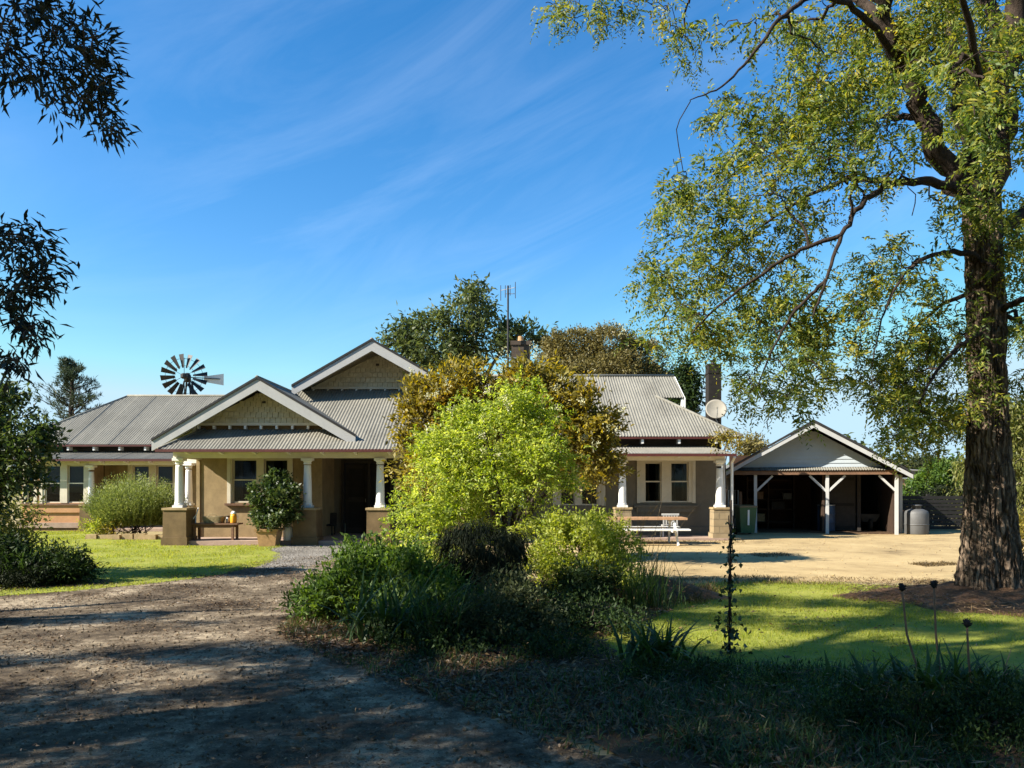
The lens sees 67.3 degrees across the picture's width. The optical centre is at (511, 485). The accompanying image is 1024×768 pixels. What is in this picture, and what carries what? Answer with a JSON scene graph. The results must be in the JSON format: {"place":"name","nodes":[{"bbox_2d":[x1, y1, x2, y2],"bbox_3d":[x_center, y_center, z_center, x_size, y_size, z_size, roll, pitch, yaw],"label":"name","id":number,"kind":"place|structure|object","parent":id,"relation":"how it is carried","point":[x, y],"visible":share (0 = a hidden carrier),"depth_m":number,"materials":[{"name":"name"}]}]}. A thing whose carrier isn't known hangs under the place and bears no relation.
{"place":"outdoors","nodes":[
{"label":"outdoors","id":0,"kind":"place"},
{"bbox_2d":[0,578,112,587],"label":"garden bed","id":1,"kind":"object","parent":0,"point":[86,583],"visible":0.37,"depth_m":12.53,"materials":[{"name":"brown soil"}]},
{"bbox_2d":[2,545,45,585],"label":"strap leaf plant","id":2,"kind":"object","parent":1,"relation":"on","point":[20,564],"visible":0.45,"depth_m":12.20,"materials":[{"name":"green plant"}]},
{"bbox_2d":[0,526,60,585],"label":"garden bush","id":3,"kind":"object","parent":1,"relation":"on","point":[9,543],"visible":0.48,"depth_m":12.44,"materials":[{"name":"green plant"}]},
{"bbox_2d":[0,554,64,589],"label":"garden bush","id":4,"kind":"object","parent":1,"relation":"on","point":[27,579],"visible":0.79,"depth_m":11.98,"materials":[{"name":"green plant"}]},
{"bbox_2d":[0,373,76,526],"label":"garden tree","id":5,"kind":"object","parent":1,"relation":"on","point":[14,445],"visible":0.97,"depth_m":12.79,"materials":[{"name":"green plant"}]},
{"bbox_2d":[2,536,110,586],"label":"garden bush","id":6,"kind":"object","parent":1,"relation":"on","point":[67,568],"visible":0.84,"depth_m":12.43,"materials":[{"name":"green plant"}]},
{"bbox_2d":[0,530,284,595],"bbox_3d":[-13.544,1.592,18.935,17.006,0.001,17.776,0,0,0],"label":"front lawn","id":7,"kind":"structure","parent":0,"point":[266,551],"depth_m":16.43,"materials":[{"name":"plant"}]},
{"bbox_2d":[0,489,57,551],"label":"flowering shrub","id":8,"kind":"object","parent":7,"relation":"on","point":[20,516],"visible":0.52,"depth_m":14.03,"materials":[{"name":"green plant"}]},
{"bbox_2d":[76,511,115,537],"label":"garden bush","id":9,"kind":"object","parent":7,"relation":"on","point":[89,525],"visible":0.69,"depth_m":23.41,"materials":[{"name":"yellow plant"}]},
{"bbox_2d":[96,502,129,534],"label":"garden bush","id":10,"kind":"object","parent":7,"relation":"on","point":[110,532],"visible":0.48,"depth_m":23.36,"materials":[{"name":"green plant"}]},
{"bbox_2d":[254,528,284,545],"bbox_3d":[-6.449,1.363,20.450,0.630,0.475,0.630,0,0,0],"label":"planter","id":11,"kind":"object","parent":7,"relation":"on","point":[270,537],"visible":0.79,"depth_m":20.21,"materials":[{"name":"ceramic"}]},
{"bbox_2d":[243,465,306,532],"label":"potted shrub","id":12,"kind":"object","parent":11,"relation":"in","point":[276,511],"visible":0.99,"depth_m":20.27,"materials":[{"name":"green plant"}]},
{"bbox_2d":[255,544,375,568],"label":"gravel path","id":13,"kind":"structure","parent":0,"point":[297,557],"depth_m":17.39,"materials":[{"name":"grey gravel"}]},
{"bbox_2d":[0,559,637,767],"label":"driveway","id":14,"kind":"structure","parent":0,"point":[427,745],"depth_m":5.75,"materials":[{"name":"grey gravel"}]},
{"bbox_2d":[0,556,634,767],"bbox_3d":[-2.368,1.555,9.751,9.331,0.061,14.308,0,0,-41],"label":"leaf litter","id":15,"kind":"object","parent":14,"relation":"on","point":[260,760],"visible":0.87,"depth_m":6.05,"materials":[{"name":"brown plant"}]},
{"bbox_2d":[0,555,635,767],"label":"drive stones","id":16,"kind":"object","parent":14,"relation":"on","point":[300,732],"visible":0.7,"depth_m":6.43,"materials":[{"name":"grey gravel"}]},
{"bbox_2d":[326,513,336,534],"bbox_3d":[-5.593,1.148,23.250,0.500,0.664,0.540,0,0,0],"label":"porch chair","id":17,"kind":"object","parent":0,"point":[333,519],"visible":0.54,"depth_m":23.43,"materials":[{"name":"black wood"}]},
{"bbox_2d":[1,495,960,767],"bbox_3d":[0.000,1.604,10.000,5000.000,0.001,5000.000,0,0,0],"label":"ground","id":18,"kind":"structure","parent":0,"point":[597,745],"depth_m":5.89,"materials":[{"name":"brown soil"}]},
{"bbox_2d":[28,356,105,423],"bbox_3d":[-22.709,-2.531,39.610,3.599,8.560,4.221,0,0,0],"label":"pine tree","id":19,"kind":"object","parent":18,"relation":"on","point":[68,375],"visible":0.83,"depth_m":39.54,"materials":[{"name":"green plant"}]},
{"bbox_2d":[0,0,142,397],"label":"gum tree","id":20,"kind":"object","parent":18,"relation":"on","point":[15,310],"visible":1,"depth_m":4.59,"materials":[{"name":"green plant"}]},
{"bbox_2d":[85,533,162,539],"bbox_3d":[-11.340,1.516,23.095,2.850,0.168,0.310,0,0,0],"label":"garden edging","id":21,"kind":"object","parent":18,"relation":"on","point":[144,536],"visible":0.68,"depth_m":23.01,"materials":[{"name":"stone"}]},
{"bbox_2d":[79,471,185,534],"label":"rosemary bush","id":22,"kind":"object","parent":18,"relation":"on","point":[142,506],"visible":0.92,"depth_m":23.53,"materials":[{"name":"green plant"}]},
{"bbox_2d":[160,354,223,394],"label":"windmill","id":23,"kind":"object","parent":18,"relation":"on","point":[218,379],"visible":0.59,"depth_m":45.86,"materials":[{"name":"metal"}]},
{"bbox_2d":[13,336,742,545],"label":"homestead","id":24,"kind":"structure","parent":18,"relation":"on","point":[322,432],"depth_m":23.94,"materials":[{"name":"beige paint"}]},
{"bbox_2d":[20,462,36,504],"bbox_3d":[-17.100,-0.077,27.312,0.600,1.525,0.245,0,0,0],"label":"window","id":25,"kind":"structure","parent":24,"relation":"in","point":[35,498],"depth_m":27.26,"materials":[{"name":"beige paint"}]},
{"bbox_2d":[37,462,89,504],"bbox_3d":[-15.878,-0.077,27.312,1.844,1.525,0.245,0,0,0],"label":"window","id":26,"kind":"structure","parent":24,"relation":"in","point":[78,473],"depth_m":27.33,"materials":[{"name":"beige paint"}]},
{"bbox_2d":[128,465,175,503],"bbox_3d":[-13.286,-0.077,28.512,1.968,1.565,0.245,0,0,0],"label":"window","id":27,"kind":"structure","parent":24,"relation":"in","point":[168,472],"depth_m":28.63,"materials":[{"name":"beige paint"}]},
{"bbox_2d":[191,523,242,539],"bbox_3d":[-8.155,1.250,21.172,1.348,0.460,0.445,0,0,0],"label":"bench","id":28,"kind":"object","parent":24,"relation":"on","point":[199,526],"visible":0.95,"depth_m":20.99,"materials":[{"name":"brown wood"}]},
{"bbox_2d":[202,513,225,522],"bbox_3d":[-8.209,0.884,21.200,0.602,0.267,0.375,0,0,0],"label":"basket","id":29,"kind":"object","parent":28,"relation":"on","point":[213,519],"visible":1,"depth_m":21.04,"materials":[{"name":"wicker"}]},
{"bbox_2d":[230,511,237,522],"bbox_3d":[-7.650,0.855,21.144,0.188,0.330,0.168,0,0,38],"label":"drink dispenser","id":30,"kind":"object","parent":28,"relation":"on","point":[233,517],"visible":0.98,"depth_m":21.09,"materials":[{"name":"yellow plastic"}]},
{"bbox_2d":[224,458,292,505],"bbox_3d":[-7.300,-0.157,22.349,1.996,1.445,0.319,0,0,0],"label":"window","id":31,"kind":"structure","parent":24,"relation":"in","point":[235,479],"depth_m":22.33,"materials":[{"name":"beige paint"}]},
{"bbox_2d":[283,523,292,540],"bbox_3d":[-6.061,1.245,20.850,0.280,0.470,0.276,0,0,0],"label":"gas bottle","id":32,"kind":"object","parent":24,"relation":"on","point":[287,533],"visible":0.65,"depth_m":20.73,"materials":[{"name":"white paint"}]},
{"bbox_2d":[346,464,367,532],"bbox_3d":[-4.870,0.400,24.104,0.700,2.160,0.132,0,0,0],"label":"door","id":33,"kind":"structure","parent":24,"relation":"in","point":[356,474],"depth_m":24.10,"materials":[{"name":"wood"}]},
{"bbox_2d":[500,282,516,360],"bbox_3d":[-0.120,-5.183,28.355,0.624,4.566,0.470,0,0,0],"label":"tv antenna","id":34,"kind":"object","parent":24,"relation":"attached to","point":[508,293],"visible":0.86,"depth_m":28.32,"materials":[{"name":"metal"}]},
{"bbox_2d":[553,461,604,505],"bbox_3d":[2.091,-0.090,24.023,1.636,1.420,0.137,0,0,0],"label":"window","id":35,"kind":"structure","parent":24,"relation":"in","point":[578,501],"depth_m":23.97,"materials":[{"name":"beige paint"}]},
{"bbox_2d":[637,461,695,502],"bbox_3d":[4.806,-0.140,24.082,1.823,1.400,0.254,0,0,0],"label":"window","id":36,"kind":"structure","parent":24,"relation":"in","point":[664,481],"depth_m":23.97,"materials":[{"name":"beige paint"}]},
{"bbox_2d":[706,399,726,422],"bbox_3d":[6.517,-2.350,24.739,0.665,0.862,1.032,0,0,0],"label":"satellite dish","id":37,"kind":"object","parent":24,"relation":"attached to","point":[715,408],"visible":0.99,"depth_m":24.59,"materials":[{"name":"paint"}]},
{"bbox_2d":[704,427,751,506],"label":"creeper","id":38,"kind":"object","parent":24,"relation":"attached to","point":[729,441],"visible":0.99,"depth_m":22.64,"materials":[{"name":"green plant"}]},
{"bbox_2d":[375,271,563,376],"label":"eucalyptus tree","id":39,"kind":"object","parent":18,"relation":"on","point":[411,340],"visible":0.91,"depth_m":43.20,"materials":[{"name":"green plant"}]},
{"bbox_2d":[2,432,965,495],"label":"trees","id":40,"kind":"object","parent":18,"relation":"on","point":[865,444],"depth_m":138.12,"materials":[{"name":"green plant"}]},
{"bbox_2d":[533,319,704,416],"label":"cypress tree","id":41,"kind":"object","parent":18,"relation":"on","point":[596,356],"visible":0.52,"depth_m":40.42,"materials":[{"name":"plant"}]},
{"bbox_2d":[667,355,704,413],"bbox_3d":[8.601,-2.384,37.888,2.269,8.189,2.269,0,0,0],"label":"tree","id":42,"kind":"object","parent":18,"relation":"on","point":[692,393],"visible":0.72,"depth_m":37.59,"materials":[{"name":"green plant"}]},
{"bbox_2d":[731,430,774,455],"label":"eucalyptus tree","id":43,"kind":"object","parent":18,"relation":"on","point":[754,445],"visible":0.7,"depth_m":89.24,"materials":[{"name":"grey plant"}]},
{"bbox_2d":[726,420,914,534],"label":"garage","id":44,"kind":"structure","parent":18,"relation":"on","point":[844,477],"depth_m":26.45,"materials":[{"name":"white painted timber"},{"name":"galvanised iron"},{"name":"dark stained timber"}]},
{"bbox_2d":[728,490,741,506],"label":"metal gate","id":45,"kind":"structure","parent":44,"relation":"on","point":[739,498],"depth_m":26.98,"materials":[{"name":"metal"}]},
{"bbox_2d":[746,477,794,528],"bbox_3d":[9.656,0.610,28.783,1.700,1.920,0.540,0,0,14],"label":"shelving","id":46,"kind":"object","parent":44,"relation":"on","point":[793,502],"visible":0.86,"depth_m":28.56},
{"bbox_2d":[817,505,834,530],"bbox_3d":[11.050,1.113,27.044,0.610,0.915,0.610,0,0,14],"label":"drum","id":47,"kind":"object","parent":44,"relation":"on","point":[831,517],"visible":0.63,"depth_m":26.80,"materials":[{"name":"blue paint"}]},
{"bbox_2d":[829,475,855,529],"bbox_3d":[11.568,0.575,27.101,1.000,1.950,0.090,0,0,14],"label":"door","id":48,"kind":"structure","parent":44,"relation":"in","point":[843,495],"depth_m":27.05,"materials":[{"name":"black wood"}]},
{"bbox_2d":[861,513,879,530],"bbox_3d":[12.768,1.279,27.624,0.680,0.591,1.457,0,0,14],"label":"wheelbarrow","id":49,"kind":"object","parent":44,"relation":"on","point":[870,518],"visible":0.75,"depth_m":27.25,"materials":[{"name":"metal"}]},
{"bbox_2d":[883,445,949,473],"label":"eucalyptus tree","id":50,"kind":"object","parent":18,"relation":"on","point":[918,461],"visible":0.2,"depth_m":68.91,"materials":[{"name":"green plant"}]},
{"bbox_2d":[903,453,962,518],"bbox_3d":[19.360,0.134,33.870,4.824,3.208,3.098,0,0,0],"label":"eucalyptus tree","id":51,"kind":"object","parent":18,"relation":"on","point":[938,474],"visible":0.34,"depth_m":33.33,"materials":[{"name":"green plant"}]},
{"bbox_2d":[903,481,1020,525],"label":"hedge","id":52,"kind":"object","parent":18,"relation":"on","point":[937,493],"visible":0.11,"depth_m":29.89,"materials":[{"name":"green plant"}]},
{"bbox_2d":[942,387,1023,518],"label":"willow tree","id":53,"kind":"object","parent":18,"relation":"on","point":[1018,452],"visible":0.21,"depth_m":28.27,"materials":[{"name":"green plant"}]},
{"bbox_2d":[294,578,677,707],"bbox_3d":[-0.335,1.588,9.765,4.722,0.001,7.662,0,0,17],"label":"garden bed","id":54,"kind":"object","parent":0,"point":[499,649],"visible":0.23,"depth_m":7.08,"materials":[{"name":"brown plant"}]},
{"bbox_2d":[274,525,424,621],"bbox_3d":[-1.894,1.056,9.290,1.827,1.157,1.568,0,0,-26],"label":"garden bush","id":55,"kind":"object","parent":54,"relation":"on","point":[322,590],"visible":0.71,"depth_m":8.99,"materials":[{"name":"green plant"}]},
{"bbox_2d":[298,552,491,643],"bbox_3d":[-1.181,1.147,7.973,1.890,0.899,1.735,0,0,-27],"label":"strap leaf plant","id":56,"kind":"object","parent":54,"relation":"on","point":[367,614],"visible":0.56,"depth_m":7.85,"materials":[{"name":"green plant"}]},
{"bbox_2d":[343,533,488,634],"bbox_3d":[-1.210,1.094,8.831,1.762,1.086,1.975,0,0,-35],"label":"garden bush","id":57,"kind":"object","parent":54,"relation":"on","point":[439,578],"visible":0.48,"depth_m":8.79,"materials":[{"name":"green plant"}]},
{"bbox_2d":[376,565,487,647],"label":"strap leaf plant","id":58,"kind":"object","parent":54,"relation":"on","point":[420,614],"visible":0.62,"depth_m":7.54,"materials":[{"name":"green plant"}]},
{"bbox_2d":[353,608,608,665],"bbox_3d":[-0.332,1.426,7.302,2.470,0.525,1.299,0,0,0],"label":"garden bush","id":59,"kind":"object","parent":54,"relation":"on","point":[436,642],"visible":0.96,"depth_m":7.26,"materials":[{"name":"green plant"}]},
{"bbox_2d":[430,513,536,603],"bbox_3d":[-0.366,0.975,9.548,1.432,1.306,1.493,0,0,0],"label":"garden bush","id":60,"kind":"object","parent":54,"relation":"on","point":[514,549],"visible":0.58,"depth_m":9.43,"materials":[{"name":"green plant"}]},
{"bbox_2d":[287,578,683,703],"bbox_3d":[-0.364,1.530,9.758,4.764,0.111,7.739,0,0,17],"label":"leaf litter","id":61,"kind":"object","parent":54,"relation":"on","point":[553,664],"visible":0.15,"depth_m":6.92,"materials":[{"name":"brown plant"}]},
{"bbox_2d":[419,558,577,650],"bbox_3d":[-0.123,1.226,8.087,1.646,0.875,1.584,0,0,0],"label":"garden bush","id":62,"kind":"object","parent":54,"relation":"on","point":[505,606],"visible":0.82,"depth_m":7.92,"materials":[{"name":"green plant"}]},
{"bbox_2d":[375,323,627,565],"bbox_3d":[-0.152,-0.355,11.595,3.836,3.984,2.525,0,0,0],"label":"lime tree","id":63,"kind":"object","parent":54,"relation":"on","point":[435,443],"visible":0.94,"depth_m":11.39,"materials":[{"name":"green plant"}]},
{"bbox_2d":[506,500,654,599],"bbox_3d":[0.930,0.911,10.749,2.089,1.441,1.742,0,0,0],"label":"garden bush","id":64,"kind":"object","parent":54,"relation":"on","point":[589,534],"visible":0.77,"depth_m":10.55,"materials":[{"name":"green plant"}]},
{"bbox_2d":[537,551,626,605],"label":"garden bush","id":65,"kind":"object","parent":54,"relation":"on","point":[592,579],"visible":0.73,"depth_m":9.85,"materials":[{"name":"green plant"}]},
{"bbox_2d":[521,580,658,640],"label":"garden bush","id":66,"kind":"object","parent":54,"relation":"on","point":[595,619],"visible":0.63,"depth_m":8.43,"materials":[{"name":"green plant"}]},
{"bbox_2d":[547,599,634,616],"bbox_3d":[0.896,1.520,9.658,1.467,0.188,1.064,0,0,18],"label":"mulch mound","id":67,"kind":"object","parent":54,"relation":"on","point":[600,607],"visible":0.08,"depth_m":9.46,"materials":[{"name":"brown soil"}]},
{"bbox_2d":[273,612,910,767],"bbox_3d":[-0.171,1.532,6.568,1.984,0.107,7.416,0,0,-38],"label":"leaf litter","id":68,"kind":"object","parent":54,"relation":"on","point":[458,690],"visible":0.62,"depth_m":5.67,"materials":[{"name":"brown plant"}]},
{"bbox_2d":[276,611,909,767],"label":"verge grass","id":69,"kind":"structure","parent":54,"relation":"on","point":[567,700],"depth_m":5.46,"materials":[{"name":"green plant"}]},
{"bbox_2d":[553,481,704,592],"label":"ornamental grass","id":70,"kind":"object","parent":54,"relation":"on","point":[635,534],"depth_m":11.21,"materials":[{"name":"green plant"}]},
{"bbox_2d":[589,538,689,611],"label":"ornamental grass","id":71,"kind":"object","parent":54,"relation":"on","point":[639,595],"depth_m":9.95,"materials":[{"name":"green plant"}]},
{"bbox_2d":[605,576,725,604],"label":"verge grass","id":72,"kind":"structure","parent":54,"relation":"on","point":[700,598],"depth_m":10.65,"materials":[{"name":"green plant"}]},
{"bbox_2d":[608,575,727,599],"bbox_3d":[2.173,1.463,11.360,2.093,0.302,1.433,0,0,0],"label":"mulch mound","id":73,"kind":"object","parent":54,"relation":"on","point":[687,586],"visible":0.35,"depth_m":10.97,"materials":[{"name":"brown soil"}]},
{"bbox_2d":[592,639,852,698],"bbox_3d":[1.627,1.442,6.211,2.024,0.423,1.248,0,0,0],"label":"garden bush","id":74,"kind":"object","parent":54,"relation":"on","point":[639,666],"visible":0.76,"depth_m":6.19,"materials":[{"name":"green plant"}]},
{"bbox_2d":[0,0,1023,464],"label":"sky","id":75,"kind":"structure","parent":0,"point":[300,171],"materials":[{"name":"blue"}]},
{"bbox_2d":[475,531,1023,583],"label":"dirt yard","id":76,"kind":"structure","parent":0,"point":[856,560],"depth_m":17.45,"materials":[{"name":"beige soil"}]},
{"bbox_2d":[379,348,640,536],"bbox_3d":[-0.091,-0.630,15.987,5.300,4.513,3.151,0,0,0],"label":"bronze tree","id":77,"kind":"object","parent":76,"relation":"on","point":[584,419],"visible":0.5,"depth_m":15.30,"materials":[{"name":"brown plant"}]},
{"bbox_2d":[604,517,690,545],"bbox_3d":[3.550,1.239,21.198,2.403,0.758,1.555,0,0,0],"label":"picnic table","id":78,"kind":"object","parent":76,"relation":"on","point":[669,526],"visible":0.56,"depth_m":20.82,"materials":[{"name":"white paint"}]},
{"bbox_2d":[659,513,678,536],"bbox_3d":[4.737,1.210,23.227,0.520,0.780,0.485,0,0,0],"label":"garden chair","id":79,"kind":"object","parent":76,"relation":"on","point":[669,514],"visible":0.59,"depth_m":22.99,"materials":[{"name":"white paint"}]},
{"bbox_2d":[632,539,744,543],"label":"yard grass","id":80,"kind":"structure","parent":76,"relation":"on","point":[737,541],"depth_m":22.03,"materials":[{"name":"green plant"}]},
{"bbox_2d":[733,505,757,533],"bbox_3d":[7.707,1.110,25.420,0.600,0.979,0.759,0,0,0],"label":"wheelie bin","id":81,"kind":"object","parent":76,"relation":"on","point":[745,518],"visible":0.92,"depth_m":25.11,"materials":[{"name":"green plastic"}]},
{"bbox_2d":[904,505,928,534],"bbox_3d":[13.466,1.110,25.600,0.760,0.980,0.760,0,0,0],"label":"metal tank","id":82,"kind":"object","parent":76,"relation":"on","point":[916,519],"visible":1,"depth_m":25.31,"materials":[{"name":"metal"}]},
{"bbox_2d":[877,494,1023,530],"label":"slat fence","id":83,"kind":"object","parent":76,"relation":"on","point":[928,506],"visible":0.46,"depth_m":27.59,"materials":[{"name":"paint"}]},
{"bbox_2d":[1018,507,1023,553],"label":"garden bush","id":84,"kind":"object","parent":76,"relation":"on","point":[1021,522],"visible":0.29,"depth_m":17.89,"materials":[{"name":"green plant"}]},
{"bbox_2d":[518,681,1023,767],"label":"garden bed","id":85,"kind":"object","parent":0,"point":[654,756],"visible":0.21,"depth_m":4.66,"materials":[{"name":"green soil"}]},
{"bbox_2d":[584,649,1023,767],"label":"verge grass","id":86,"kind":"structure","parent":85,"relation":"on","point":[914,761],"depth_m":4.95,"materials":[{"name":"green plant"}]},
{"bbox_2d":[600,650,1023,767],"bbox_3d":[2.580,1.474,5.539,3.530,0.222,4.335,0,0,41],"label":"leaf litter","id":87,"kind":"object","parent":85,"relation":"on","point":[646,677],"visible":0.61,"depth_m":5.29,"materials":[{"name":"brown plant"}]},
{"bbox_2d":[764,661,1023,767],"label":"garden bush","id":88,"kind":"object","parent":85,"relation":"on","point":[953,711],"visible":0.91,"depth_m":4.93,"materials":[{"name":"green plant"}]},
{"bbox_2d":[746,551,799,556],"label":"yard grass","id":89,"kind":"structure","parent":0,"point":[774,554],"depth_m":17.65,"materials":[{"name":"green plant"}]},
{"bbox_2d":[523,579,1023,751],"bbox_3d":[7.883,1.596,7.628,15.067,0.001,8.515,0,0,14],"label":"side lawn","id":90,"kind":"structure","parent":0,"point":[995,647],"depth_m":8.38,"materials":[{"name":"plant"}]},
{"bbox_2d":[587,612,715,671],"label":"strap leaf plant","id":91,"kind":"object","parent":90,"relation":"on","point":[656,643],"visible":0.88,"depth_m":6.86,"materials":[{"name":"green plant"}]},
{"bbox_2d":[707,500,752,654],"bbox_3d":[2.092,0.939,7.293,0.395,1.611,0.392,0,0,0],"label":"ivy stake","id":92,"kind":"object","parent":90,"relation":"on","point":[731,631],"visible":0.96,"depth_m":7.29,"materials":[{"name":"green plant"}]},
{"bbox_2d":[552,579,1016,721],"bbox_3d":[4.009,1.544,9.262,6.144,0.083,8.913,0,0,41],"label":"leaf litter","id":93,"kind":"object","parent":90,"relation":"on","point":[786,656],"visible":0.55,"depth_m":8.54,"materials":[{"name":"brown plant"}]},
{"bbox_2d":[666,574,953,585],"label":"lawn grass","id":94,"kind":"structure","parent":90,"relation":"on","point":[794,582],"depth_m":12.93,"materials":[{"name":"green plant"}]},
{"bbox_2d":[824,638,945,699],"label":"strap leaf plant","id":95,"kind":"object","parent":90,"relation":"on","point":[877,676],"visible":0.57,"depth_m":5.96,"materials":[{"name":"green plant"}]},
{"bbox_2d":[898,583,916,667],"bbox_3d":[3.262,1.198,6.301,0.206,0.810,0.069,0,0,0],"label":"seed head","id":96,"kind":"object","parent":90,"relation":"on","point":[902,586],"visible":0.96,"depth_m":6.29},
{"bbox_2d":[833,581,1023,616],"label":"mulch mound","id":97,"kind":"object","parent":90,"relation":"on","point":[1007,593],"visible":0.5,"depth_m":10.31,"materials":[{"name":"brown soil"}]},
{"bbox_2d":[530,0,1023,590],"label":"shade tree","id":98,"kind":"object","parent":97,"relation":"on","point":[982,108],"visible":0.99,"depth_m":10.33,"materials":[{"name":"green plant"}]},
{"bbox_2d":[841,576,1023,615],"bbox_3d":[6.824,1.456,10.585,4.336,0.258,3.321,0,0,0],"label":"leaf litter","id":99,"kind":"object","parent":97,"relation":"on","point":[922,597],"visible":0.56,"depth_m":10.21,"materials":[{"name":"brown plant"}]},
{"bbox_2d":[929,580,941,674],"bbox_3d":[3.444,1.181,6.254,0.100,0.840,0.069,0,0,-25],"label":"seed head","id":100,"kind":"object","parent":90,"relation":"on","point":[933,584],"visible":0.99,"depth_m":6.24},
{"bbox_2d":[884,637,1022,700],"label":"strap leaf plant","id":101,"kind":"object","parent":90,"relation":"on","point":[929,675],"visible":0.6,"depth_m":5.84,"materials":[{"name":"green plant"}]},
{"bbox_2d":[962,618,972,689],"bbox_3d":[3.442,1.299,5.803,0.089,0.605,0.063,0,0,-26],"label":"seed head","id":102,"kind":"object","parent":90,"relation":"on","point":[966,623],"visible":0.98,"depth_m":5.79},
{"bbox_2d":[912,649,1023,711],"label":"strap leaf plant","id":103,"kind":"object","parent":90,"relation":"on","point":[1007,681],"visible":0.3,"depth_m":5.64,"materials":[{"name":"green plant"}]},
{"bbox_2d":[908,560,956,566],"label":"yard grass","id":104,"kind":"structure","parent":0,"point":[940,563],"depth_m":15.60,"materials":[{"name":"beige plant"}]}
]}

